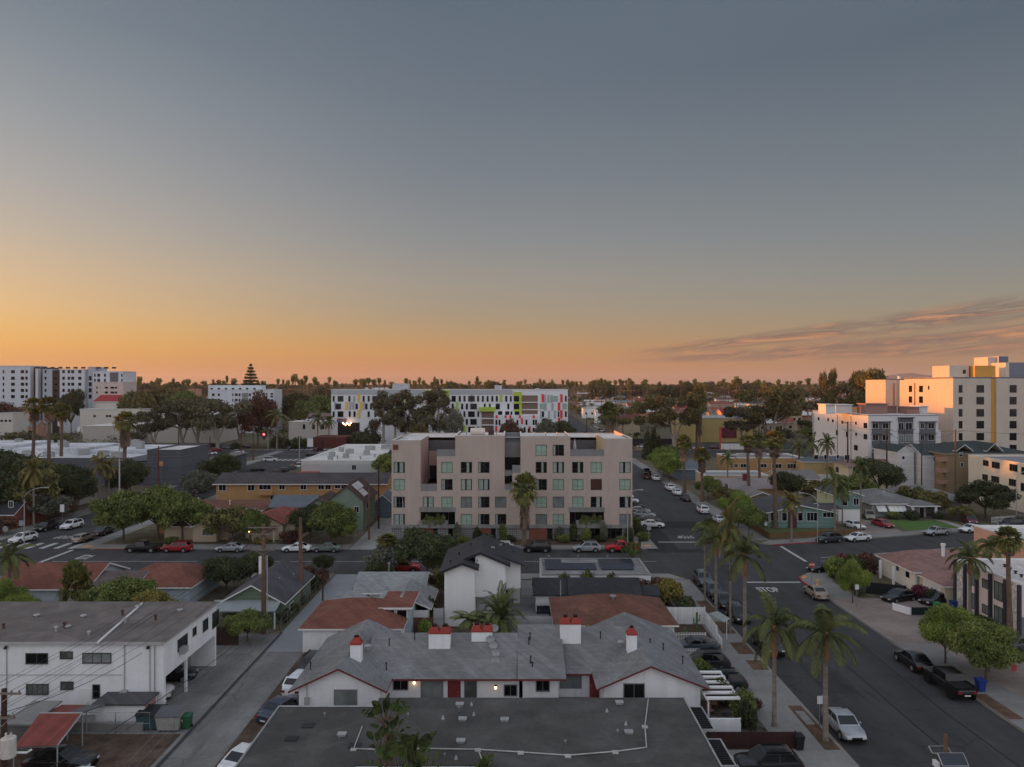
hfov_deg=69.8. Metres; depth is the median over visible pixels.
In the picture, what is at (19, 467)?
tree
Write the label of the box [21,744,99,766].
parked car
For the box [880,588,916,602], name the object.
parked car
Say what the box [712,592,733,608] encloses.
parked car
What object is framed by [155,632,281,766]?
gutter
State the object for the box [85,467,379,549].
ground
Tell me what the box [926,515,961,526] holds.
path
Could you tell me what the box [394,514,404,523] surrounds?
window
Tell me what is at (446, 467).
window
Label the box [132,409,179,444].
tree
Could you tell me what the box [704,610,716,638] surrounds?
fence
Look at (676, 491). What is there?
parked car
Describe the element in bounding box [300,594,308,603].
shrub
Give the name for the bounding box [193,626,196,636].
window
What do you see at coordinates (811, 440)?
palm tree
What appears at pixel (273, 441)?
shrub
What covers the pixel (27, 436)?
tree
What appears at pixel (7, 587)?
tree
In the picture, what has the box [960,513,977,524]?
parked car
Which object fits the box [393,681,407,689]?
window
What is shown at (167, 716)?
dumpster
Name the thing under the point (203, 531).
window
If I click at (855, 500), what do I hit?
window
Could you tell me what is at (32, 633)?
apartment building
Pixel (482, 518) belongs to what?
window
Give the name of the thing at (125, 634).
overhead wire
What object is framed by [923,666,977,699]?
parked car
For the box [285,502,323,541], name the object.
tree
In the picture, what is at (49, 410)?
palm tree
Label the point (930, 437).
window
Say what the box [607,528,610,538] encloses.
shop window
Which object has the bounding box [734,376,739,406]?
palm tree
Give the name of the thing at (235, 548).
parked car
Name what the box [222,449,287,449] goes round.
pavement
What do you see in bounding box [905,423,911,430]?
window
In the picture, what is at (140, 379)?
palm tree
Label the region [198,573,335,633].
ground
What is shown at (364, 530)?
chain link fence
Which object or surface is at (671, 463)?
tree
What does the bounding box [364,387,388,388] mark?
house
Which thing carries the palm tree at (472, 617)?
on the ground at (251, 730)
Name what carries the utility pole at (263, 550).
on the ground at (280, 627)
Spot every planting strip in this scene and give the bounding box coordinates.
[697,601,713,612]
[714,622,736,633]
[729,642,754,653]
[746,660,768,669]
[788,706,839,749]
[976,694,1023,718]
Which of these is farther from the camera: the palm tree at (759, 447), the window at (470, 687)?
the palm tree at (759, 447)
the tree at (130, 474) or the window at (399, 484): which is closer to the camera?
the window at (399, 484)
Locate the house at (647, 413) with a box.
[640,409,653,421]
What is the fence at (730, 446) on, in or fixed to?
on the road at (788, 446)
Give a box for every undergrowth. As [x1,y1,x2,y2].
[0,408,812,443]
[10,411,811,443]
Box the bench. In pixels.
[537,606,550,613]
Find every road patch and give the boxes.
[645,522,713,551]
[712,564,859,693]
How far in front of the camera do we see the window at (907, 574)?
96.78 m
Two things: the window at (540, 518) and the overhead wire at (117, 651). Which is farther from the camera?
the window at (540, 518)
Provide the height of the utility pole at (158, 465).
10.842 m
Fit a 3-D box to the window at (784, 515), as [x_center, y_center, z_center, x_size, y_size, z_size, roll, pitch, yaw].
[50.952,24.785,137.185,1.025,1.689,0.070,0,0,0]
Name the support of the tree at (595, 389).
on the ground at (664, 434)
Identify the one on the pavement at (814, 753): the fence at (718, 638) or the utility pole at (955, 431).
the fence at (718, 638)
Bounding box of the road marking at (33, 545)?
[24,543,43,548]
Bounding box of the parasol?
[709,611,729,638]
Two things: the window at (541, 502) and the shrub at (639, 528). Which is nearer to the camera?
the window at (541, 502)
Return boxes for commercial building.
[0,412,28,439]
[0,438,169,469]
[79,408,152,433]
[82,423,238,442]
[112,444,249,485]
[288,420,330,439]
[300,444,391,471]
[614,411,640,436]
[716,452,802,472]
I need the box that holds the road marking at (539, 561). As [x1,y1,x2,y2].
[412,561,656,561]
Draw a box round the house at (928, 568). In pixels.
[875,543,973,604]
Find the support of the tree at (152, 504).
on the ground at (316, 537)
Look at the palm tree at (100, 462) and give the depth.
159.81 m
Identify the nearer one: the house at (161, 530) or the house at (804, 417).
the house at (161, 530)
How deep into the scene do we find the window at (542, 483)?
127.19 m
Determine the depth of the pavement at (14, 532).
146.67 m
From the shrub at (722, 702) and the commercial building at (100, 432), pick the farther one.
the commercial building at (100, 432)
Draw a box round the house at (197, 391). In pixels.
[187,388,201,395]
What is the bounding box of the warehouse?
[672,413,752,441]
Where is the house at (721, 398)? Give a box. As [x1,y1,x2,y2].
[713,397,734,401]
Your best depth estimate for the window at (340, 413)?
329.82 m
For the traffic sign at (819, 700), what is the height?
2.500 m
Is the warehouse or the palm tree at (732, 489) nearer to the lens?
the palm tree at (732, 489)
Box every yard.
[0,734,180,766]
[485,598,548,632]
[674,624,712,638]
[704,709,767,731]
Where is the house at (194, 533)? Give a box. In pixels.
[163,517,239,541]
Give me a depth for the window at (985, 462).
165.56 m
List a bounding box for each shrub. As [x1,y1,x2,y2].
[162,536,179,543]
[230,442,240,448]
[254,537,269,544]
[269,435,286,446]
[275,608,290,622]
[278,530,302,543]
[280,438,290,447]
[289,436,306,448]
[291,601,300,612]
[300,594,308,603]
[311,573,319,592]
[321,569,328,581]
[351,428,381,443]
[417,618,431,632]
[422,595,437,616]
[453,521,461,537]
[457,535,468,541]
[472,526,481,538]
[482,532,494,538]
[498,522,506,539]
[507,534,516,541]
[553,525,564,539]
[556,534,569,541]
[558,570,569,596]
[569,520,577,541]
[575,534,583,540]
[580,527,591,540]
[580,568,594,576]
[595,533,607,541]
[600,522,607,535]
[607,571,618,576]
[615,535,626,541]
[624,526,633,541]
[632,516,640,528]
[634,524,646,535]
[636,531,650,540]
[639,578,655,584]
[651,577,681,587]
[655,577,684,604]
[674,595,695,606]
[692,655,711,670]
[705,676,734,707]
[728,687,758,715]
[735,699,758,731]
[752,697,764,710]
[823,554,843,575]
[825,553,845,562]
[853,554,866,569]
[854,584,865,595]
[857,551,878,573]
[886,511,900,519]
[903,509,920,520]
[911,584,929,599]
[924,587,936,596]
[931,511,944,519]
[973,614,993,621]
[1014,515,1023,522]
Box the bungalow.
[288,612,710,705]
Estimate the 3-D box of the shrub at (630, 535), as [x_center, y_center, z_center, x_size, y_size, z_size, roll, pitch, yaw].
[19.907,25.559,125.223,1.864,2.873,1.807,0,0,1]
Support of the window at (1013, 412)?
in the apartment tower
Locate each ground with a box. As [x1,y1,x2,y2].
[0,458,262,540]
[42,385,810,449]
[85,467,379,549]
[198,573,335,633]
[215,573,860,766]
[390,528,652,549]
[633,458,1023,544]
[799,572,1023,732]
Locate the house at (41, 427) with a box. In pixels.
[28,421,46,437]
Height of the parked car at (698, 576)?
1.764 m
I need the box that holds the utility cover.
[795,711,814,723]
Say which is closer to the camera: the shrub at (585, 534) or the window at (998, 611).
the window at (998, 611)
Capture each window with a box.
[8,501,12,507]
[25,653,47,663]
[26,684,48,694]
[59,651,72,658]
[60,681,73,689]
[82,653,110,663]
[92,684,99,698]
[177,633,187,652]
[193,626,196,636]
[202,529,213,535]
[203,617,207,632]
[212,609,218,628]
[218,485,225,490]
[247,485,254,490]
[259,485,270,489]
[279,485,284,489]
[300,485,306,489]
[318,485,323,489]
[325,485,330,489]
[334,689,356,704]
[335,404,340,408]
[338,396,342,401]
[338,411,342,416]
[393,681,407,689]
[394,462,404,472]
[394,479,404,489]
[394,497,404,507]
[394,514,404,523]
[396,610,406,617]
[421,681,442,697]
[423,497,433,506]
[441,462,452,472]
[441,479,452,489]
[441,497,452,506]
[461,462,471,472]
[461,479,471,489]
[461,497,471,507]
[461,514,471,523]
[464,681,476,697]
[468,396,474,401]
[468,411,474,416]
[470,404,476,408]
[470,419,476,424]
[478,462,489,472]
[478,479,489,489]
[478,497,489,507]
[478,514,489,523]
[495,497,505,507]
[495,514,505,523]
[504,684,516,695]
[514,396,518,401]
[536,445,546,455]
[536,462,546,472]
[536,479,546,489]
[536,497,546,507]
[536,514,546,523]
[536,681,549,691]
[540,404,545,408]
[551,396,557,401]
[553,445,563,455]
[553,462,563,472]
[553,479,563,489]
[553,497,563,507]
[553,514,563,523]
[560,676,581,688]
[572,462,582,472]
[572,479,582,489]
[572,497,582,506]
[589,528,599,538]
[591,462,601,472]
[591,497,601,506]
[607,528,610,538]
[610,528,620,538]
[619,462,630,472]
[619,479,630,489]
[619,497,630,507]
[619,514,630,523]
[623,683,644,697]
[770,512,778,520]
[782,512,786,520]
[787,464,795,467]
[798,512,802,520]
[807,512,816,520]
[822,512,833,517]
[853,498,858,504]
[872,423,878,428]
[872,435,878,440]
[882,423,888,428]
[882,435,888,440]
[898,423,903,430]
[898,435,903,442]
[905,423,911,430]
[905,435,911,442]
[905,570,909,578]
[928,423,933,428]
[928,435,933,440]
[959,385,962,392]
[959,409,962,416]
[972,593,973,608]
[976,385,983,392]
[976,397,983,403]
[976,409,983,416]
[976,421,983,427]
[976,433,983,439]
[982,474,987,479]
[982,578,987,588]
[982,603,987,614]
[983,460,988,466]
[991,475,998,482]
[992,461,999,468]
[994,580,1002,601]
[994,604,1002,623]
[1009,464,1017,471]
[1009,478,1015,486]
[1010,385,1016,392]
[1010,397,1016,403]
[1010,409,1016,416]
[1010,421,1016,427]
[1010,433,1016,439]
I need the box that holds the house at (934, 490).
[883,484,969,513]
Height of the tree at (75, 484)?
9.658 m
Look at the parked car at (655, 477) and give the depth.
204.35 m
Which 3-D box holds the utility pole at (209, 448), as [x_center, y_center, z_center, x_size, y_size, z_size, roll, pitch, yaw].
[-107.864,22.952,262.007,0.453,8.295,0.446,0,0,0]
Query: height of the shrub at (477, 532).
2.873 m
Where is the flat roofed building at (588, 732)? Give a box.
[234,696,736,766]
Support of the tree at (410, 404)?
on the ground at (664, 434)
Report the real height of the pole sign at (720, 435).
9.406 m
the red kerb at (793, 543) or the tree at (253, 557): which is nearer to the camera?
the tree at (253, 557)
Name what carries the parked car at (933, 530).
on the road at (896, 738)
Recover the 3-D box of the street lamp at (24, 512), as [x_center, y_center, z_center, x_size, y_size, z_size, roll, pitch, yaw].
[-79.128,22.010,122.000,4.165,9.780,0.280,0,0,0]
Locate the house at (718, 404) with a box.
[706,402,734,411]
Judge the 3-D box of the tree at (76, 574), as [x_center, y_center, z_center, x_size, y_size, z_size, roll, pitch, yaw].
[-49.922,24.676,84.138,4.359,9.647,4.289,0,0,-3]
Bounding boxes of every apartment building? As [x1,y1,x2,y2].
[0,366,136,432]
[0,601,219,714]
[208,385,281,432]
[212,472,391,499]
[313,384,567,447]
[391,428,632,538]
[812,403,940,458]
[929,440,1023,493]
[953,558,1023,635]
[968,455,1023,512]
[974,525,1023,557]
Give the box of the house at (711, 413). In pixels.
[705,412,716,415]
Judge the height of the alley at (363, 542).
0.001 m
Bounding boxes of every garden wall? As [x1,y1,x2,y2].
[0,721,143,731]
[704,717,740,732]
[892,603,910,614]
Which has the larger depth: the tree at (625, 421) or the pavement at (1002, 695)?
the tree at (625, 421)
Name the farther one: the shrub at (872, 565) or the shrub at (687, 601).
the shrub at (872, 565)
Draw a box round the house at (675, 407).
[671,405,686,408]
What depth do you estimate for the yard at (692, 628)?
80.30 m
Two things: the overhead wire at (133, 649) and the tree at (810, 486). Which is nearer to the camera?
the overhead wire at (133, 649)
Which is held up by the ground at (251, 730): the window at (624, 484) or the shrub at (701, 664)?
the shrub at (701, 664)
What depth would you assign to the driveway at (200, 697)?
66.28 m
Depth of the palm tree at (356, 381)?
599.02 m
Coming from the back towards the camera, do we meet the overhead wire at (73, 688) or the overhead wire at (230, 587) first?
the overhead wire at (230, 587)
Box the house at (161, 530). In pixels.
[156,508,261,532]
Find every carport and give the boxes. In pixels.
[13,712,82,766]
[50,704,104,739]
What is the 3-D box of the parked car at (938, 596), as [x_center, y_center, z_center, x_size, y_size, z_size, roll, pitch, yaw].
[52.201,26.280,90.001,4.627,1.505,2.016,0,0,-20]
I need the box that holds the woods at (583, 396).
[140,388,841,408]
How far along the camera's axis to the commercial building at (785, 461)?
205.00 m
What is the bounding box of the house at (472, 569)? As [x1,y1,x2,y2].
[439,535,524,625]
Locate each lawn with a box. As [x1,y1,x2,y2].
[1,515,59,532]
[123,536,247,542]
[222,443,278,448]
[754,526,826,538]
[888,520,954,529]
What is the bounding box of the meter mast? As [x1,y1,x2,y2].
[304,697,308,704]
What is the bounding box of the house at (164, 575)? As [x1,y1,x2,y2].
[138,563,219,600]
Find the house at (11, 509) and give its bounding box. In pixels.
[0,494,46,528]
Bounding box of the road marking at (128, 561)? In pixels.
[52,561,196,561]
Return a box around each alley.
[158,588,352,766]
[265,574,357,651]
[349,516,391,549]
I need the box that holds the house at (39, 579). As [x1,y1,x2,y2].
[0,562,148,600]
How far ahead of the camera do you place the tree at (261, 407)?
309.89 m
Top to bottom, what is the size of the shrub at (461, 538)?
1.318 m
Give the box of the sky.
[0,0,1023,384]
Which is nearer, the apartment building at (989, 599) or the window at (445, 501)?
the apartment building at (989, 599)
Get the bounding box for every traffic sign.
[2,526,7,544]
[19,520,23,530]
[60,504,63,523]
[307,439,312,446]
[809,561,814,581]
[817,696,822,726]
[1011,664,1016,673]
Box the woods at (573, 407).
[146,387,761,412]
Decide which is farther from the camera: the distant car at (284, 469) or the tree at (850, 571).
the distant car at (284, 469)
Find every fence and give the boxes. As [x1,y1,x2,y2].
[12,712,149,733]
[216,627,238,644]
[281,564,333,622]
[333,444,344,448]
[353,513,377,542]
[413,617,432,632]
[433,608,443,627]
[480,616,552,631]
[521,580,534,597]
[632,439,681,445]
[667,607,704,623]
[675,632,705,638]
[685,648,718,654]
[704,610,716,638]
[706,731,795,748]
[716,631,721,646]
[721,444,743,448]
[750,526,856,538]
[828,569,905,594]
[912,606,940,614]
[991,515,1014,522]
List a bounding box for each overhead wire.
[1,529,244,681]
[1,529,250,685]
[7,653,141,711]
[8,533,253,706]
[8,534,246,703]
[10,555,243,713]
[13,526,269,689]
[16,548,273,713]
[21,526,275,689]
[51,572,315,766]
[67,566,322,766]
[119,458,224,479]
[195,548,268,617]
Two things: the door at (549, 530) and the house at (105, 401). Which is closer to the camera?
the door at (549, 530)
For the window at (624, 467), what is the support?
in the apartment building at (442, 483)
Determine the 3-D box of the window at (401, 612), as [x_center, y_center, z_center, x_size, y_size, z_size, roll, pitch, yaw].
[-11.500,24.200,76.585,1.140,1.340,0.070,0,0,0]
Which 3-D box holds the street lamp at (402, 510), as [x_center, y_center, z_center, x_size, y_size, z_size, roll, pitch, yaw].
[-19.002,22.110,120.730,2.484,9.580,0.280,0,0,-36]
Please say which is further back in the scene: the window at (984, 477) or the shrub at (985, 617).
the window at (984, 477)
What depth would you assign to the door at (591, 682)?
62.96 m
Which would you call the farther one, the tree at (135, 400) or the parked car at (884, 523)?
the tree at (135, 400)
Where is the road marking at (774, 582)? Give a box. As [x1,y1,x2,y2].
[747,582,800,582]
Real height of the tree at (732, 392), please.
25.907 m
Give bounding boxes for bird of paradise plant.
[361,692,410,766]
[364,728,444,766]
[476,752,493,766]
[618,541,641,557]
[833,553,859,568]
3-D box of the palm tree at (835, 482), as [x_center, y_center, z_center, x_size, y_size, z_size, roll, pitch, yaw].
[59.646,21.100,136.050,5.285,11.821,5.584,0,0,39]
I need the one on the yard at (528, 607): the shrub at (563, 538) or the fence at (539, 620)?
the fence at (539, 620)
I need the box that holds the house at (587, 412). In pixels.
[582,408,593,417]
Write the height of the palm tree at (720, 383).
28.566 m
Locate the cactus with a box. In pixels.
[693,612,700,632]
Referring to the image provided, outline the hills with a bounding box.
[802,373,931,384]
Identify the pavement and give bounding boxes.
[0,458,262,539]
[0,467,352,578]
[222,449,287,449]
[399,529,657,548]
[429,573,684,578]
[632,458,957,543]
[671,579,858,766]
[800,567,1023,729]
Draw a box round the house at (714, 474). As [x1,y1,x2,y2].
[695,470,768,486]
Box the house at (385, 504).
[375,490,391,517]
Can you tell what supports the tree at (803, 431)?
on the ground at (664, 434)
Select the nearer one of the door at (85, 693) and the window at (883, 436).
the door at (85, 693)
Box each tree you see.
[0,401,25,412]
[0,430,27,439]
[0,448,42,464]
[0,460,13,475]
[0,460,43,492]
[0,471,22,504]
[0,515,21,534]
[0,542,38,579]
[0,576,30,600]
[0,590,40,600]
[1,468,63,506]
[11,457,64,493]
[12,432,42,439]
[19,397,46,456]
[19,453,47,525]
[28,492,75,520]
[35,396,63,462]
[51,432,72,442]
[52,501,79,516]
[54,402,73,455]
[54,467,98,512]
[55,462,92,494]
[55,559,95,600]
[57,387,86,435]
[80,574,157,600]
[85,451,110,498]
[87,490,149,540]
[97,456,120,500]
[105,462,145,491]
[111,411,137,462]
[115,390,156,410]
[115,458,150,490]
[122,483,189,539]
[130,431,146,439]
[130,587,178,600]
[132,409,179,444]
[137,377,142,391]
[137,382,160,391]
[141,386,178,412]
[155,378,162,406]
[156,397,207,443]
[157,491,215,539]
[160,389,203,401]
[163,382,187,390]
[170,397,220,443]
[178,469,218,496]
[186,399,253,450]
[193,385,207,394]
[197,451,241,477]
[200,381,206,398]
[200,503,254,541]
[200,555,256,594]
[220,404,254,443]
[222,607,274,641]
[231,378,237,384]
[231,508,271,542]
[237,390,278,447]
[240,364,260,384]
[241,551,273,578]
[261,428,271,434]
[265,406,287,448]
[276,384,298,392]
[281,392,311,419]
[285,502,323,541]
[291,375,294,420]
[291,394,330,419]
[293,374,298,391]
[303,375,308,396]
[303,565,326,582]
[305,500,358,541]
[309,409,326,435]
[311,553,335,568]
[312,377,316,395]
[312,385,330,396]
[323,416,335,434]
[325,519,357,544]
[327,377,331,396]
[353,379,358,388]
[363,544,407,568]
[364,562,393,571]
[367,390,393,443]
[370,453,391,471]
[371,379,376,385]
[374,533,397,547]
[382,392,406,438]
[393,388,417,433]
[394,525,459,571]
[407,422,428,432]
[410,390,438,431]
[422,386,451,432]
[424,384,438,388]
[428,568,443,595]
[442,407,463,432]
[444,381,464,388]
[449,610,492,632]
[476,580,529,632]
[484,380,507,388]
[498,418,524,432]
[508,471,538,546]
[520,384,541,388]
[533,417,556,432]
[546,384,556,388]
[553,419,575,432]
[571,381,574,412]
[587,384,607,399]
[588,379,617,399]
[596,405,634,430]
[600,378,603,404]
[601,401,617,432]
[606,405,619,432]
[613,380,617,404]
[623,384,646,397]
[625,383,629,403]
[629,398,673,435]
[630,388,656,397]
[641,381,645,399]
[641,428,652,458]
[642,392,705,445]
[646,447,676,476]
[650,425,656,452]
[651,385,674,398]
[651,452,682,480]
[654,434,662,448]
[657,382,661,394]
[659,445,679,458]
[671,380,693,398]
[674,434,692,492]
[678,380,682,396]
[690,447,711,501]
[691,518,711,601]
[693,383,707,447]
[693,409,697,448]
[694,475,721,498]
[695,519,736,611]
[696,381,714,391]
[709,385,717,392]
[710,486,733,498]
[714,387,727,395]
[716,490,755,527]
[716,497,742,632]
[716,529,772,642]
[717,381,722,388]
[718,449,737,477]
[723,382,726,401]
[723,405,765,440]
[727,488,744,495]
[729,383,753,402]
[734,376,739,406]
[734,502,767,535]
[735,384,802,448]
[737,434,757,485]
[738,379,741,406]
[740,382,764,402]
[742,591,803,727]
[751,433,765,477]
[754,379,760,405]
[761,430,787,528]
[764,394,807,429]
[767,470,806,494]
[777,490,805,541]
[781,428,795,442]
[786,603,867,740]
[789,438,806,457]
[794,386,824,421]
[796,419,812,427]
[799,425,812,437]
[800,480,839,496]
[802,432,820,455]
[806,378,810,411]
[818,368,836,403]
[818,432,836,478]
[819,466,848,528]
[821,381,854,403]
[832,479,853,525]
[834,559,873,602]
[841,473,880,489]
[842,370,865,406]
[850,456,871,530]
[853,367,887,402]
[853,456,907,488]
[894,485,932,499]
[912,490,952,511]
[917,601,977,663]
[942,616,1023,680]
[945,539,994,617]
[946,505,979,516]
[953,479,1021,518]
[972,619,1014,671]
[976,535,1002,557]
[991,526,1023,630]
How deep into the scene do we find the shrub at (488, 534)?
125.57 m
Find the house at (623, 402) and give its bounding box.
[604,400,632,405]
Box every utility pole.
[0,688,31,766]
[109,444,128,490]
[158,446,158,485]
[209,439,210,457]
[248,424,257,460]
[248,524,277,633]
[298,517,302,603]
[322,562,323,600]
[368,488,369,539]
[378,464,379,528]
[843,421,851,462]
[881,429,891,487]
[921,444,921,484]
[949,429,962,493]
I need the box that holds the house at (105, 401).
[93,395,121,407]
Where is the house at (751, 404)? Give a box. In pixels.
[746,403,764,406]
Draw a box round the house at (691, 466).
[670,460,697,479]
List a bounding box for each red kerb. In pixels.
[95,549,192,549]
[772,542,816,545]
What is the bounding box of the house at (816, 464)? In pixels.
[794,455,851,481]
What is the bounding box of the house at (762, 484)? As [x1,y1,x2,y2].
[714,473,791,496]
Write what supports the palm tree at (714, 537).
on the pavement at (814, 753)
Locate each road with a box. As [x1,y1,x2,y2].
[0,450,1023,766]
[219,443,810,449]
[294,414,596,449]
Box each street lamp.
[24,487,48,545]
[299,420,310,458]
[389,489,402,537]
[627,489,642,542]
[799,492,817,542]
[1016,472,1021,514]
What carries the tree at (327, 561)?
on the pavement at (97, 543)
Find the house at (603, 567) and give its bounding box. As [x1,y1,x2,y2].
[539,555,650,596]
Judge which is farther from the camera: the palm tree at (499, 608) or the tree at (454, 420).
the tree at (454, 420)
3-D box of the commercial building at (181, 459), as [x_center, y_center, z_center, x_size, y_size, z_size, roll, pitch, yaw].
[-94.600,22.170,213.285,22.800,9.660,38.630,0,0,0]
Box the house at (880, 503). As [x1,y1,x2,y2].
[852,488,940,518]
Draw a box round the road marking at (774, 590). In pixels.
[756,587,777,591]
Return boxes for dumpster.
[134,704,167,729]
[154,705,186,731]
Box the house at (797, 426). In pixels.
[792,407,801,430]
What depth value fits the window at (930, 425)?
199.85 m
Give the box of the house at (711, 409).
[707,407,724,411]
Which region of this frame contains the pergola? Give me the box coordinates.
[699,671,741,716]
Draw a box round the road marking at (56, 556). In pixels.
[40,550,72,561]
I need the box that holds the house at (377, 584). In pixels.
[353,563,438,616]
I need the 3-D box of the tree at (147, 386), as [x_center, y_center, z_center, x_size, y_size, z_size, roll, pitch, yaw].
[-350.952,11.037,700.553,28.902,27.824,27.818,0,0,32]
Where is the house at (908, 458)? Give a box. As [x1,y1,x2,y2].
[872,442,938,487]
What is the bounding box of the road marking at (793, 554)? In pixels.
[780,546,807,561]
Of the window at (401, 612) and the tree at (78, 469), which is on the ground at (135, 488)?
the tree at (78, 469)
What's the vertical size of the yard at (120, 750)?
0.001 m
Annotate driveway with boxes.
[0,634,277,766]
[689,651,748,755]
[831,598,1023,698]
[836,519,902,533]
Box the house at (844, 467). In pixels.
[831,459,892,488]
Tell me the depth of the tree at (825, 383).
328.38 m
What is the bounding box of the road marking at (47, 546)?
[38,543,57,548]
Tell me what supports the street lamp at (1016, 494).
on the ground at (711, 464)
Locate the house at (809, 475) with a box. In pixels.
[765,470,821,489]
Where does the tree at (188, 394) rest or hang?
on the ground at (664, 434)
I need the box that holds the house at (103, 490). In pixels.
[61,467,123,504]
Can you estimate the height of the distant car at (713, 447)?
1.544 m
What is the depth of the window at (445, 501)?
127.19 m
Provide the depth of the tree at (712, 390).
1176.04 m
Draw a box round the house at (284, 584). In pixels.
[214,556,314,628]
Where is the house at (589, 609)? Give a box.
[549,594,678,631]
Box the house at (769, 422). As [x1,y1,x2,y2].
[753,418,776,432]
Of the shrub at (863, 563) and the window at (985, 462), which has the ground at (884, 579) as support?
the shrub at (863, 563)
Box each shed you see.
[0,701,61,753]
[91,692,158,721]
[331,590,372,599]
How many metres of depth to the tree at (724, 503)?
136.43 m
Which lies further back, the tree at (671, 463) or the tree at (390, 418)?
the tree at (390, 418)
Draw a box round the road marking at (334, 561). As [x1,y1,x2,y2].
[274,561,364,561]
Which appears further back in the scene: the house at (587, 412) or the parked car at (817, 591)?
the house at (587, 412)
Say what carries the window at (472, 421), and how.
in the apartment building at (528, 410)
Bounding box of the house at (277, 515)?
[246,506,308,541]
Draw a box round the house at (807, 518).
[752,495,837,527]
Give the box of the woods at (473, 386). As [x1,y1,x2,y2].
[157,383,820,390]
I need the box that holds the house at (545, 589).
[532,577,660,611]
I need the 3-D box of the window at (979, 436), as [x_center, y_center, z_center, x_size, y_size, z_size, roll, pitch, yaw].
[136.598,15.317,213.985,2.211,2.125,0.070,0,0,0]
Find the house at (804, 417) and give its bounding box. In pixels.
[802,415,812,428]
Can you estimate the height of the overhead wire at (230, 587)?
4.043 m
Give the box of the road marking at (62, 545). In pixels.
[53,543,71,548]
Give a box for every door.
[80,688,90,714]
[145,698,155,707]
[448,681,460,697]
[491,528,495,538]
[547,528,551,538]
[589,676,598,696]
[818,474,832,481]
[838,509,859,520]
[919,507,923,516]
[923,579,941,591]
[1021,493,1023,512]
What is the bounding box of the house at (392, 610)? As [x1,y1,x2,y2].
[298,591,418,651]
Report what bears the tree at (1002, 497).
on the ground at (711, 464)
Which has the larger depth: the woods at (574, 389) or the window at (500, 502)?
the woods at (574, 389)
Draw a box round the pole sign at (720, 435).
[719,427,721,448]
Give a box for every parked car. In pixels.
[8,530,38,543]
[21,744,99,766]
[34,519,58,531]
[59,518,83,529]
[71,533,94,542]
[93,526,114,535]
[124,540,162,552]
[161,540,193,552]
[166,664,197,681]
[166,683,174,698]
[183,490,194,495]
[194,488,207,492]
[215,542,246,552]
[217,742,251,766]
[255,694,298,722]
[281,542,312,552]
[281,668,303,695]
[298,649,317,668]
[311,542,341,552]
[392,561,420,571]
[499,540,513,545]
[523,540,551,552]
[572,540,601,552]
[605,540,639,552]
[632,501,643,507]
[632,506,650,513]
[633,509,655,517]
[637,515,660,521]
[641,472,649,478]
[641,519,664,528]
[642,468,651,473]
[651,474,659,480]
[665,483,674,490]
[671,489,681,495]
[679,494,690,500]
[679,634,720,651]
[689,648,730,667]
[693,568,712,586]
[696,504,708,513]
[701,667,748,690]
[702,581,722,597]
[712,515,724,522]
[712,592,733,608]
[725,601,750,623]
[732,743,804,766]
[751,629,784,656]
[803,585,829,599]
[806,560,825,572]
[815,531,843,543]
[821,707,866,742]
[842,520,865,528]
[843,532,871,541]
[863,508,875,519]
[870,518,894,527]
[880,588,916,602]
[893,650,933,671]
[918,591,946,605]
[922,525,950,535]
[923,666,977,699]
[958,523,976,532]
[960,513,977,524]
[997,517,1023,524]
[1012,634,1023,651]
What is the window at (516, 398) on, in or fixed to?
in the apartment building at (528, 410)
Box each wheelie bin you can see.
[181,712,193,728]
[793,732,805,749]
[949,600,957,607]
[973,677,987,691]
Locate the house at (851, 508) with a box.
[813,485,863,520]
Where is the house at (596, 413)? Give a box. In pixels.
[593,408,600,422]
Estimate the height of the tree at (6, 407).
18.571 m
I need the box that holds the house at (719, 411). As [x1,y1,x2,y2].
[716,409,746,414]
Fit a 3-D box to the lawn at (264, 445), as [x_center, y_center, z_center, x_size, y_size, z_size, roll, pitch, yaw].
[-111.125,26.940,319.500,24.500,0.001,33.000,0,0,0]
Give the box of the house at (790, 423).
[776,417,795,431]
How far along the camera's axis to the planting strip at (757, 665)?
70.15 m
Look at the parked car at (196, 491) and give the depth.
180.42 m
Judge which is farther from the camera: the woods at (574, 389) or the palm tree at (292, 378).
the woods at (574, 389)
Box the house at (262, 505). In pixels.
[198,497,273,511]
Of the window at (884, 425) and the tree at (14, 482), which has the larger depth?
the window at (884, 425)
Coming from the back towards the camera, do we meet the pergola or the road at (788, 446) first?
the road at (788, 446)
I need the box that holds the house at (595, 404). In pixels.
[578,402,614,412]
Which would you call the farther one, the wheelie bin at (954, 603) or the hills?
the hills
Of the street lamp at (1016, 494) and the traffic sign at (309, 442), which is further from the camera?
the traffic sign at (309, 442)
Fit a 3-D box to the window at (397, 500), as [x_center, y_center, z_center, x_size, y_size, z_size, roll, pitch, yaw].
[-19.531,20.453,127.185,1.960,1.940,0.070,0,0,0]
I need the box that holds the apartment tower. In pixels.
[866,356,1023,450]
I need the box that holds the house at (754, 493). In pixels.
[734,484,770,498]
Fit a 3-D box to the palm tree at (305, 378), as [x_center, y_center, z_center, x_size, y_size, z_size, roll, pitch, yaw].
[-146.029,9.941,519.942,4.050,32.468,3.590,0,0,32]
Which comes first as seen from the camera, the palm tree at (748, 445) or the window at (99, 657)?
the window at (99, 657)
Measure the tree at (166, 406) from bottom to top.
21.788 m
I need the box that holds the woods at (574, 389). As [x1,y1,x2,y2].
[203,387,842,405]
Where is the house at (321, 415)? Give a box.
[306,413,330,419]
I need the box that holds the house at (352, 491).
[268,477,377,531]
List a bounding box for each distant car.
[250,466,264,470]
[263,456,277,460]
[280,467,289,471]
[287,465,296,469]
[305,452,317,456]
[313,447,323,450]
[709,445,718,448]
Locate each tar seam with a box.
[750,586,942,748]
[853,638,1019,766]
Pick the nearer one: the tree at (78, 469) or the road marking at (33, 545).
the road marking at (33, 545)

